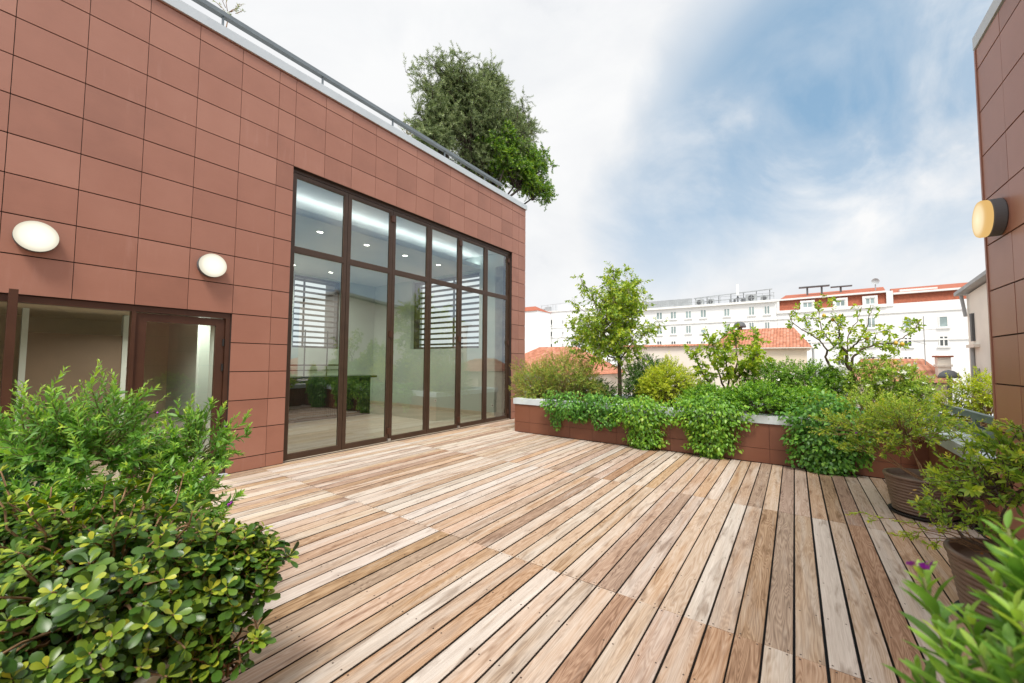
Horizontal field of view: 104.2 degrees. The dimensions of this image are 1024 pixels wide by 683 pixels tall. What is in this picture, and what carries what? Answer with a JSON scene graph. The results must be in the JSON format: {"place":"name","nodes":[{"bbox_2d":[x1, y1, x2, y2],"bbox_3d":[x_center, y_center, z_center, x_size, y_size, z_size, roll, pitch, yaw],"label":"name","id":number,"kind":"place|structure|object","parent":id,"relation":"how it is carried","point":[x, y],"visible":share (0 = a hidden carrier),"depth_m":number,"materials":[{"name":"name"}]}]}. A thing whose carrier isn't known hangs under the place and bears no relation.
{"place":"outdoors","nodes":[
{"label":"outdoors","id":0,"kind":"place"},
{"bbox_2d":[0,464,49,516],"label":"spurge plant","id":1,"kind":"object","parent":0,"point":[28,468],"visible":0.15,"depth_m":2.00,"materials":[{"name":"green plant"}]},
{"bbox_2d":[525,306,550,352],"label":"red roofed block","id":2,"kind":"structure","parent":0,"point":[537,327],"depth_m":82.45,"materials":[{"name":"paint"}]},
{"bbox_2d":[547,305,597,353],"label":"apartment block","id":3,"kind":"structure","parent":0,"point":[559,329],"depth_m":84.64,"materials":[{"name":"white paint"}]},
{"bbox_2d":[541,303,561,310],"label":"roof equipment","id":4,"kind":"object","parent":3,"relation":"on","point":[548,309],"visible":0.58,"depth_m":88.12,"materials":[{"name":"white metal"}]},
{"bbox_2d":[525,346,622,393],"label":"hip roofed house","id":5,"kind":"structure","parent":0,"point":[610,374],"depth_m":24.75,"materials":[{"name":"tile"}]},
{"bbox_2d":[181,0,992,346],"label":"sky","id":6,"kind":"structure","parent":0,"point":[702,148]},
{"bbox_2d":[623,344,728,394],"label":"walled house","id":7,"kind":"structure","parent":0,"point":[662,350],"depth_m":22.65,"materials":[{"name":"paint"}]},
{"bbox_2d":[595,299,776,368],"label":"apartment block","id":8,"kind":"structure","parent":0,"point":[685,324],"depth_m":57.02,"materials":[{"name":"white paint"}]},
{"bbox_2d":[655,312,663,320],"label":"window","id":9,"kind":"structure","parent":8,"relation":"in","point":[659,315],"depth_m":60.36,"materials":[{"name":"white"}]},
{"bbox_2d":[656,327,662,335],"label":"window","id":10,"kind":"structure","parent":8,"relation":"in","point":[659,334],"depth_m":60.26,"materials":[{"name":"white glass"}]},
{"bbox_2d":[642,298,691,308],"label":"roof screen","id":11,"kind":"object","parent":8,"relation":"on","point":[667,303],"visible":0.44,"depth_m":60.85,"materials":[{"name":"grey metal"}]},
{"bbox_2d":[669,311,677,319],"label":"window","id":12,"kind":"structure","parent":8,"relation":"in","point":[673,315],"depth_m":59.19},
{"bbox_2d":[670,326,676,334],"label":"window","id":13,"kind":"structure","parent":8,"relation":"in","point":[673,328],"depth_m":59.10,"materials":[{"name":"white glass"}]},
{"bbox_2d":[684,311,692,319],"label":"window","id":14,"kind":"structure","parent":8,"relation":"in","point":[688,314],"depth_m":58.02,"materials":[{"name":"white"}]},
{"bbox_2d":[685,325,691,334],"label":"window","id":15,"kind":"structure","parent":8,"relation":"in","point":[688,327],"depth_m":57.93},
{"bbox_2d":[695,299,703,304],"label":"roof air conditioner","id":16,"kind":"object","parent":8,"relation":"on","point":[698,303],"visible":0.8,"depth_m":57.91,"materials":[{"name":"grey metal"}]},
{"bbox_2d":[699,325,705,333],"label":"window","id":17,"kind":"structure","parent":8,"relation":"in","point":[702,330],"depth_m":56.85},
{"bbox_2d":[699,309,707,318],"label":"window","id":18,"kind":"structure","parent":8,"relation":"in","point":[703,312],"depth_m":56.84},
{"bbox_2d":[707,299,714,303],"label":"roof air conditioner","id":19,"kind":"object","parent":8,"relation":"on","point":[708,301],"visible":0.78,"depth_m":57.14,"materials":[{"name":"grey metal"}]},
{"bbox_2d":[648,292,774,307],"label":"roof railing","id":20,"kind":"object","parent":8,"relation":"on","point":[673,303],"visible":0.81,"depth_m":56.35,"materials":[{"name":"grey metal"}]},
{"bbox_2d":[723,308,730,317],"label":"window","id":21,"kind":"structure","parent":8,"relation":"in","point":[726,310],"depth_m":55.16,"materials":[{"name":"white"}]},
{"bbox_2d":[694,288,771,301],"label":"pipe gantry","id":22,"kind":"object","parent":8,"relation":"on","point":[718,300],"visible":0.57,"depth_m":56.19,"materials":[{"name":"grey metal"}]},
{"bbox_2d":[729,284,745,302],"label":"antenna mast","id":23,"kind":"object","parent":8,"relation":"on","point":[737,291],"visible":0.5,"depth_m":55.33,"materials":[{"name":"white metal"}]},
{"bbox_2d":[745,294,756,300],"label":"roof air conditioner","id":24,"kind":"object","parent":8,"relation":"on","point":[748,297],"visible":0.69,"depth_m":54.21,"materials":[{"name":"white metal"}]},
{"bbox_2d":[747,306,755,316],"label":"window","id":25,"kind":"structure","parent":8,"relation":"in","point":[751,309],"depth_m":53.46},
{"bbox_2d":[749,322,754,328],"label":"window","id":26,"kind":"structure","parent":8,"relation":"in","point":[750,323],"depth_m":53.39,"materials":[{"name":"white"}]},
{"bbox_2d":[760,295,767,299],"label":"roof air conditioner","id":27,"kind":"object","parent":8,"relation":"on","point":[765,298],"visible":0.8,"depth_m":53.32,"materials":[{"name":"white metal"}]},
{"bbox_2d":[763,305,770,315],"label":"window","id":28,"kind":"structure","parent":8,"relation":"in","point":[766,308],"depth_m":52.47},
{"bbox_2d":[764,322,769,327],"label":"window","id":29,"kind":"structure","parent":8,"relation":"in","point":[766,324],"depth_m":52.38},
{"bbox_2d":[721,327,814,388],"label":"cream house","id":30,"kind":"structure","parent":0,"point":[787,342],"depth_m":21.94,"materials":[{"name":"tile"}]},
{"bbox_2d":[734,322,745,329],"bbox_3d":[14.296,-0.906,25.012,0.720,0.700,0.720,-2,-4,35],"label":"roof cowl","id":31,"kind":"object","parent":30,"relation":"on","point":[742,325],"visible":0.73,"depth_m":24.80,"materials":[{"name":"grey metal"}]},
{"bbox_2d":[937,370,960,403],"bbox_3d":[12.986,1.373,11.822,0.480,1.060,0.480,-2,-4,35],"label":"roof cowl","id":32,"kind":"object","parent":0,"point":[950,373],"visible":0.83,"depth_m":11.78,"materials":[{"name":"grey metal"}]},
{"bbox_2d":[953,270,993,413],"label":"ivory building","id":33,"kind":"structure","parent":0,"point":[974,291],"depth_m":13.16,"materials":[{"name":"beige paint"}]},
{"bbox_2d":[969,313,975,340],"bbox_3d":[15.637,-0.483,13.527,0.069,0.940,0.170,-2,-4,35],"label":"window","id":34,"kind":"structure","parent":33,"relation":"in","point":[972,322],"depth_m":13.47,"materials":[{"name":"grey glass"}]},
{"label":"ground","id":35,"kind":"structure","parent":0,"visible":0},
{"bbox_2d":[0,0,526,503],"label":"terrace building","id":36,"kind":"structure","parent":35,"relation":"on","point":[152,152],"depth_m":6.01,"materials":[{"name":"tile"}]},
{"bbox_2d":[0,288,18,494],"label":"side door","id":37,"kind":"structure","parent":36,"relation":"in","point":[12,300],"depth_m":3.57,"materials":[{"name":"brown metal"}]},
{"bbox_2d":[12,221,58,252],"bbox_3d":[-4.994,-1.098,4.181,0.134,0.312,0.312,-2,-4,35],"label":"wall lamp","id":38,"kind":"object","parent":36,"relation":"attached to","point":[36,236],"visible":1,"depth_m":4.14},
{"bbox_2d":[127,312,224,489],"bbox_3d":[-4.368,0.741,5.233,0.077,2.156,0.939,-2,-4,35],"label":"side door","id":39,"kind":"structure","parent":36,"relation":"in","point":[142,319],"depth_m":5.32,"materials":[{"name":"brown metal"}]},
{"bbox_2d":[197,254,226,277],"bbox_3d":[-4.099,-1.036,5.444,0.134,0.312,0.312,-2,-4,35],"label":"wall lamp","id":40,"kind":"object","parent":36,"relation":"attached to","point":[212,265],"visible":1,"depth_m":5.39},
{"bbox_2d":[213,0,245,26],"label":"roof plant","id":41,"kind":"object","parent":36,"relation":"on","point":[236,9],"visible":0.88,"depth_m":6.64,"materials":[{"name":"green plant"}]},
{"bbox_2d":[290,330,337,375],"bbox_3d":[-6.495,0.924,13.021,0.218,2.580,2.000,-2,-4,35],"label":"bar shelf","id":42,"kind":"object","parent":36,"relation":"on","point":[304,365],"visible":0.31,"depth_m":12.87,"materials":[{"name":"white metal"}]},
{"bbox_2d":[292,275,339,348],"bbox_3d":[-6.684,-0.957,13.550,0.290,2.368,1.628,-2,-4,35],"label":"window","id":43,"kind":"structure","parent":36,"relation":"in","point":[304,279],"depth_m":13.47,"materials":[{"name":"glass"}]},
{"bbox_2d":[283,172,348,460],"bbox_3d":[-3.336,-0.421,6.817,0.065,4.665,0.998,-2,-4,35],"label":"door leaf","id":44,"kind":"structure","parent":36,"relation":"in","point":[294,249],"depth_m":6.86,"materials":[{"name":"brown metal"}]},
{"bbox_2d":[288,375,376,422],"bbox_3d":[-5.683,1.508,10.479,0.850,1.160,4.350,-2,-4,35],"label":"bar counter","id":45,"kind":"object","parent":36,"relation":"on","point":[312,398],"visible":0.49,"depth_m":10.79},
{"bbox_2d":[192,0,501,185],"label":"roof railing","id":46,"kind":"object","parent":36,"relation":"on","point":[228,18],"visible":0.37,"depth_m":7.11,"materials":[{"name":"grey metal"}]},
{"bbox_2d":[341,194,395,449],"bbox_3d":[-2.724,-0.365,7.642,0.107,4.684,1.043,-2,-4,35],"label":"door leaf","id":47,"kind":"structure","parent":36,"relation":"in","point":[389,333],"depth_m":7.67,"materials":[{"name":"brown metal"}]},
{"bbox_2d":[388,211,429,440],"bbox_3d":[-2.173,-0.328,8.456,0.065,4.665,0.998,-2,-4,35],"label":"door leaf","id":48,"kind":"structure","parent":36,"relation":"in","point":[425,279],"depth_m":8.59,"materials":[{"name":"brown metal"}]},
{"bbox_2d":[426,225,462,433],"bbox_3d":[-1.562,-0.272,9.281,0.107,4.684,1.043,-2,-4,35],"label":"door leaf","id":49,"kind":"structure","parent":36,"relation":"in","point":[456,286],"depth_m":9.48,"materials":[{"name":"brown metal"}]},
{"bbox_2d":[414,273,479,348],"bbox_3d":[-2.116,-0.935,13.390,3.128,2.368,0.290,-2,-4,35],"label":"window","id":50,"kind":"structure","parent":36,"relation":"in","point":[417,308],"depth_m":13.52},
{"bbox_2d":[458,236,485,426],"bbox_3d":[-1.011,-0.235,10.095,0.065,4.665,0.998,-2,-4,35],"label":"door leaf","id":51,"kind":"structure","parent":36,"relation":"in","point":[483,292],"depth_m":10.33,"materials":[{"name":"brown metal"}]},
{"bbox_2d":[400,39,547,187],"bbox_3d":[-0.868,-6.675,13.376,2.574,5.735,7.156,-2,-4,35],"label":"olive tree","id":52,"kind":"object","parent":36,"relation":"on","point":[464,107],"visible":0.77,"depth_m":11.99,"materials":[{"name":"green plant"}]},
{"bbox_2d":[485,246,509,422],"bbox_3d":[-0.410,-0.189,10.906,0.107,4.665,1.005,-2,-4,35],"label":"door leaf","id":53,"kind":"structure","parent":36,"relation":"in","point":[507,260],"depth_m":11.16,"materials":[{"name":"brown metal"}]},
{"bbox_2d":[494,266,503,416],"bbox_3d":[-0.386,-0.015,11.589,0.290,4.370,0.070,-2,-4,35],"label":"window pane","id":54,"kind":"structure","parent":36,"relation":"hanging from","point":[498,375],"depth_m":11.56,"materials":[{"name":"glass"}]},
{"bbox_2d":[473,117,559,210],"bbox_3d":[0.291,-5.752,14.120,1.799,3.847,4.674,-2,-4,35],"label":"roof shrub","id":55,"kind":"object","parent":36,"relation":"on","point":[527,181],"visible":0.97,"depth_m":13.62,"materials":[{"name":"green plant"}]},
{"bbox_2d":[777,282,970,406],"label":"mansard block","id":56,"kind":"structure","parent":35,"relation":"on","point":[939,308],"depth_m":44.58,"materials":[{"name":"white paint"}]},
{"bbox_2d":[800,300,814,308],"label":"window","id":57,"kind":"structure","parent":56,"relation":"in","point":[808,304],"depth_m":49.70,"materials":[{"name":"white"}]},
{"bbox_2d":[802,320,812,328],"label":"window","id":58,"kind":"structure","parent":56,"relation":"in","point":[804,324],"depth_m":49.64,"materials":[{"name":"white"}]},
{"bbox_2d":[799,284,851,294],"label":"roof rack","id":59,"kind":"object","parent":56,"relation":"on","point":[821,286],"visible":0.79,"depth_m":51.44,"materials":[{"name":"grey metal"}]},
{"bbox_2d":[833,297,847,306],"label":"window","id":60,"kind":"structure","parent":56,"relation":"in","point":[844,301],"depth_m":47.53,"materials":[{"name":"white"}]},
{"bbox_2d":[836,356,845,366],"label":"window","id":61,"kind":"structure","parent":56,"relation":"in","point":[839,362],"depth_m":47.35,"materials":[{"name":"white"}]},
{"bbox_2d":[862,295,877,304],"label":"window","id":62,"kind":"structure","parent":56,"relation":"in","point":[866,300],"depth_m":45.87,"materials":[{"name":"white"}]},
{"bbox_2d":[867,317,875,328],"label":"window","id":63,"kind":"structure","parent":56,"relation":"in","point":[872,321],"depth_m":45.70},
{"bbox_2d":[867,337,876,347],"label":"window","id":64,"kind":"structure","parent":56,"relation":"in","point":[871,338],"depth_m":45.63,"materials":[{"name":"white"}]},
{"bbox_2d":[871,278,879,289],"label":"satellite dish","id":65,"kind":"object","parent":56,"relation":"on","point":[875,281],"visible":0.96,"depth_m":47.11,"materials":[{"name":"white metal"}]},
{"bbox_2d":[902,317,911,328],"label":"window","id":66,"kind":"structure","parent":56,"relation":"in","point":[903,318],"depth_m":43.84,"materials":[{"name":"white"}]},
{"bbox_2d":[902,337,913,347],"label":"window","id":67,"kind":"structure","parent":56,"relation":"in","point":[910,345],"depth_m":43.61,"materials":[{"name":"white"}]},
{"bbox_2d":[898,287,936,291],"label":"skylight","id":68,"kind":"object","parent":56,"relation":"on","point":[901,290],"visible":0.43,"depth_m":44.44},
{"bbox_2d":[937,316,950,328],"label":"window","id":69,"kind":"structure","parent":56,"relation":"in","point":[943,321],"depth_m":42.00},
{"bbox_2d":[937,336,950,347],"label":"window","id":70,"kind":"structure","parent":56,"relation":"in","point":[942,343],"depth_m":41.91,"materials":[{"name":"white"}]},
{"bbox_2d":[848,359,956,410],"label":"tiled outhouse","id":71,"kind":"structure","parent":35,"relation":"on","point":[929,368],"depth_m":13.37,"materials":[{"name":"tile"}]},
{"bbox_2d":[907,316,933,364],"bbox_3d":[13.882,-0.032,13.477,0.701,1.650,0.022,-2,-4,35],"label":"tv aerial","id":72,"kind":"object","parent":71,"relation":"on","point":[924,339],"visible":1,"depth_m":13.44,"materials":[{"name":"metal"}]},
{"bbox_2d":[932,356,953,396],"bbox_3d":[13.759,1.104,12.700,0.400,1.300,0.400,-2,-4,35],"label":"brick chimney","id":73,"kind":"object","parent":71,"relation":"on","point":[942,363],"visible":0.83,"depth_m":12.62,"materials":[{"name":"beige paint"}]},
{"bbox_2d":[972,0,1023,540],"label":"side building","id":74,"kind":"structure","parent":35,"relation":"on","point":[998,43],"depth_m":3.29,"materials":[{"name":"tile"}]},
{"bbox_2d":[972,198,1008,237],"bbox_3d":[4.060,-1.048,3.390,0.134,0.312,0.312,-2,-4,35],"label":"wall lamp","id":75,"kind":"object","parent":74,"relation":"attached to","point":[990,217],"visible":1,"depth_m":3.31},
{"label":"terrace slab","id":76,"kind":"structure","parent":35,"relation":"on","visible":0},
{"bbox_2d":[513,394,992,478],"bbox_3d":[4.402,1.683,7.862,8.775,0.815,2.745,-2,-4,35],"label":"planter","id":77,"kind":"object","parent":76,"relation":"on","point":[761,442],"visible":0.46,"depth_m":6.67,"materials":[{"name":"tile"}]},
{"bbox_2d":[508,344,608,401],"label":"nandina shrub","id":78,"kind":"object","parent":77,"relation":"on","point":[548,376],"visible":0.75,"depth_m":9.23,"materials":[{"name":"green plant"}]},
{"bbox_2d":[539,389,590,430],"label":"creeper","id":79,"kind":"object","parent":77,"relation":"attached to","point":[573,407],"visible":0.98,"depth_m":8.28,"materials":[{"name":"green plant"}]},
{"bbox_2d":[575,391,625,431],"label":"creeper","id":80,"kind":"object","parent":77,"relation":"attached to","point":[594,416],"visible":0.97,"depth_m":7.82,"materials":[{"name":"green plant"}]},
{"bbox_2d":[554,261,667,403],"bbox_3d":[2.253,-0.168,9.370,2.389,3.381,2.452,2,-3,-22],"label":"citrus tree","id":81,"kind":"object","parent":77,"relation":"on","point":[620,307],"visible":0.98,"depth_m":9.04,"materials":[{"name":"green plant"}]},
{"bbox_2d":[564,351,671,403],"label":"box hedge","id":82,"kind":"object","parent":77,"relation":"on","point":[632,380],"visible":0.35,"depth_m":8.83,"materials":[{"name":"green plant"}]},
{"bbox_2d":[605,394,681,450],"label":"creeper","id":83,"kind":"object","parent":77,"relation":"in","point":[643,425],"visible":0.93,"depth_m":7.31,"materials":[{"name":"green plant"}]},
{"bbox_2d":[632,350,701,407],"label":"golden shrub","id":84,"kind":"object","parent":77,"relation":"on","point":[665,392],"visible":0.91,"depth_m":7.95,"materials":[{"name":"yellow plant"}]},
{"bbox_2d":[668,388,757,459],"bbox_3d":[3.399,1.432,6.795,1.401,1.290,0.752,-2,-4,35],"label":"creeper","id":85,"kind":"object","parent":77,"relation":"attached to","point":[714,432],"visible":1,"depth_m":6.67,"materials":[{"name":"green plant"}]},
{"bbox_2d":[683,320,774,393],"bbox_3d":[4.126,0.419,7.791,1.666,1.675,0.929,-1,-3,29],"label":"lemon bush","id":86,"kind":"object","parent":77,"relation":"on","point":[749,363],"visible":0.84,"depth_m":7.69,"materials":[{"name":"green plant"}]},
{"bbox_2d":[674,377,836,416],"bbox_3d":[4.117,1.000,6.881,2.533,0.797,1.241,-2,-4,35],"label":"ground cover shrub","id":87,"kind":"object","parent":77,"relation":"on","point":[771,397],"visible":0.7,"depth_m":6.62,"materials":[{"name":"green plant"}]},
{"bbox_2d":[737,355,859,402],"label":"jasmine shrub","id":88,"kind":"object","parent":77,"relation":"on","point":[824,376],"visible":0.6,"depth_m":7.06,"materials":[{"name":"green plant"}]},
{"bbox_2d":[774,386,877,477],"bbox_3d":[4.633,1.331,5.906,1.236,1.382,0.677,-2,-4,35],"label":"creeper","id":89,"kind":"object","parent":77,"relation":"in","point":[835,461],"visible":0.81,"depth_m":5.80,"materials":[{"name":"green plant"}]},
{"bbox_2d":[785,294,926,411],"bbox_3d":[5.781,0.262,6.751,1.935,2.298,0.951,-2,-4,35],"label":"lemon tree","id":90,"kind":"object","parent":77,"relation":"on","point":[843,352],"visible":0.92,"depth_m":6.73,"materials":[{"name":"green plant"}]},
{"bbox_2d":[790,385,925,442],"bbox_3d":[5.176,1.072,6.002,1.741,0.873,1.006,-2,-4,35],"label":"golden shrub","id":91,"kind":"object","parent":77,"relation":"on","point":[859,399],"visible":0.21,"depth_m":5.95,"materials":[{"name":"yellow plant"}]},
{"bbox_2d":[827,353,949,415],"bbox_3d":[5.991,0.768,6.417,1.441,1.225,0.867,-2,-4,35],"label":"white flowered shrub","id":92,"kind":"object","parent":77,"relation":"on","point":[880,377],"visible":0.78,"depth_m":6.32,"materials":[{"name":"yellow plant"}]},
{"bbox_2d":[726,470,985,682],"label":"deck underlay","id":93,"kind":"object","parent":76,"relation":"on","point":[825,652],"depth_m":2.78,"materials":[{"name":"black rubber"}]},
{"bbox_2d":[4,419,998,682],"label":"deck","id":94,"kind":"structure","parent":93,"relation":"on","point":[502,551],"depth_m":3.12,"materials":[{"name":"brown wood"}]},
{"bbox_2d":[133,636,209,682],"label":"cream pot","id":95,"kind":"object","parent":94,"relation":"on","point":[151,679],"visible":0.04,"depth_m":1.40,"materials":[{"name":"ceramic"}]},
{"bbox_2d":[0,461,298,682],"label":"pittosporum shrub","id":96,"kind":"object","parent":95,"relation":"in","point":[130,595],"visible":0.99,"depth_m":1.49,"materials":[{"name":"green plant"}]},
{"bbox_2d":[882,468,965,524],"bbox_3d":[4.393,1.642,4.253,0.636,0.418,0.636,-2,-4,35],"label":"plant pot","id":97,"kind":"object","parent":94,"relation":"on","point":[901,484],"visible":0.52,"depth_m":4.17,"materials":[{"name":"brown plastic"}]},
{"bbox_2d":[809,388,986,480],"bbox_3d":[4.558,1.036,4.665,1.622,0.972,1.320,1,-3,-10],"label":"polygala shrub","id":98,"kind":"object","parent":97,"relation":"in","point":[892,429],"visible":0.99,"depth_m":4.57,"materials":[{"name":"green plant"}]},
{"bbox_2d":[943,537,1009,632],"bbox_3d":[3.076,1.531,2.395,0.646,0.428,0.646,-2,-4,35],"label":"plant pot","id":99,"kind":"object","parent":94,"relation":"on","point":[960,559],"visible":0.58,"depth_m":2.47,"materials":[{"name":"brown plastic"}]},
{"bbox_2d":[845,418,1023,565],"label":"polygala shrub","id":100,"kind":"object","parent":99,"relation":"in","point":[989,486],"visible":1,"depth_m":2.51,"materials":[{"name":"green plant"}]},
{"bbox_2d":[902,417,999,538],"bbox_3d":[6.459,1.543,4.906,1.998,0.815,4.777,-2,-4,35],"label":"side planter","id":101,"kind":"object","parent":76,"relation":"on","point":[947,446],"visible":0.11,"depth_m":4.45,"materials":[{"name":"tile"}]},
{"bbox_2d":[923,398,994,438],"bbox_3d":[5.782,1.086,5.061,0.070,0.435,4.170,-2,-4,35],"label":"terrace railing","id":102,"kind":"object","parent":101,"relation":"on","point":[975,416],"visible":0.18,"depth_m":4.78,"materials":[{"name":"grey metal"}]},
{"bbox_2d":[929,365,993,436],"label":"golden shrub","id":103,"kind":"object","parent":101,"relation":"on","point":[982,395],"visible":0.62,"depth_m":5.50,"materials":[{"name":"yellow plant"}]},
{"bbox_3d":[-2.466,1.496,2.339,0.556,0.418,0.556,-2,-4,35],"label":"plant pot","id":104,"kind":"object","parent":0,"visible":0},
{"bbox_2d":[0,359,252,546],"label":"polygala shrub","id":105,"kind":"object","parent":104,"relation":"in","point":[73,442],"visible":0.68,"depth_m":2.26,"materials":[{"name":"green plant"}]},
{"bbox_3d":[1.083,1.394,-0.087,0.636,0.418,0.636,-2,-4,35],"label":"plant pot","id":106,"kind":"object","parent":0,"visible":0},
{"bbox_2d":[881,509,1023,682],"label":"polygala shrub","id":107,"kind":"object","parent":106,"relation":"in","point":[1002,661],"visible":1,"depth_m":0.43,"materials":[{"name":"green plant"}]}
]}

